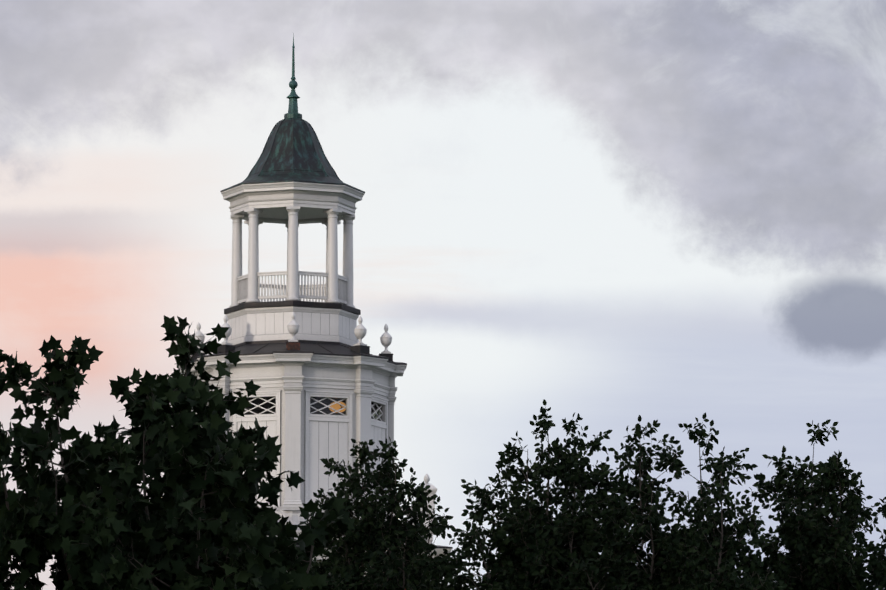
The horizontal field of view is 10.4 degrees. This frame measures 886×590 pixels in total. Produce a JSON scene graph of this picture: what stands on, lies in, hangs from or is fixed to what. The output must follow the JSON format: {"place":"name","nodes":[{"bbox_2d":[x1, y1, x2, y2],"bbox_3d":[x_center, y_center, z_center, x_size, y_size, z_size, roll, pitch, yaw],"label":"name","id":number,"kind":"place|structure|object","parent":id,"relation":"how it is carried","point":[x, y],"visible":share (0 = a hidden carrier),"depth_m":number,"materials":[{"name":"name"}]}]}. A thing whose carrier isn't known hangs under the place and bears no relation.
{"place":"outdoors","nodes":[
{"label":"outdoors","id":0,"kind":"place"},
{"bbox_2d":[0,0,885,589],"label":"sky","id":1,"kind":"structure","parent":0,"point":[611,213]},
{"label":"ground","id":2,"kind":"structure","parent":0,"visible":0},
{"bbox_2d":[0,315,354,589],"bbox_3d":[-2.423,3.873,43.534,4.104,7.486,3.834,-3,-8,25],"label":"maple tree","id":3,"kind":"object","parent":2,"relation":"on","point":[205,522],"visible":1,"depth_m":43.09,"materials":[{"name":"green plant"}]},
{"bbox_2d":[278,437,476,589],"bbox_3d":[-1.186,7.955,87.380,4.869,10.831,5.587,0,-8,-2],"label":"tree","id":4,"kind":"object","parent":2,"relation":"on","point":[344,566],"visible":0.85,"depth_m":87.39,"materials":[{"name":"green plant"}]},
{"bbox_2d":[405,399,646,589],"bbox_3d":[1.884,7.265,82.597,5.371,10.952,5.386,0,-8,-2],"label":"tree","id":5,"kind":"object","parent":2,"relation":"on","point":[532,553],"visible":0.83,"depth_m":82.52,"materials":[{"name":"green plant"}]},
{"bbox_2d":[564,415,696,589],"bbox_3d":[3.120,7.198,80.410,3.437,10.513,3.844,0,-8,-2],"label":"tree","id":6,"kind":"object","parent":2,"relation":"on","point":[620,514],"visible":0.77,"depth_m":80.52,"materials":[{"name":"green plant"}]},
{"bbox_2d":[567,412,798,589],"bbox_3d":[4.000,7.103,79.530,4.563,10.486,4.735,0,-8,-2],"label":"tree","id":7,"kind":"object","parent":2,"relation":"on","point":[707,558],"visible":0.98,"depth_m":79.66,"materials":[{"name":"green plant"}]},
{"bbox_2d":[742,419,885,589],"bbox_3d":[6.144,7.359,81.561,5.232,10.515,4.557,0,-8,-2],"label":"tree","id":8,"kind":"object","parent":2,"relation":"on","point":[816,546],"visible":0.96,"depth_m":81.16,"materials":[{"name":"green plant"}]},
{"bbox_3d":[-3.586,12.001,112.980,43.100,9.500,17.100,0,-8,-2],"label":"building","id":9,"kind":"object","parent":2,"relation":"on","visible":0},
{"bbox_2d":[161,32,452,575],"bbox_3d":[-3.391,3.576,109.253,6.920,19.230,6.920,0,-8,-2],"label":"cupola tower","id":10,"kind":"structure","parent":9,"relation":"on","point":[320,375],"depth_m":108.41,"materials":[{"name":"white paint"}]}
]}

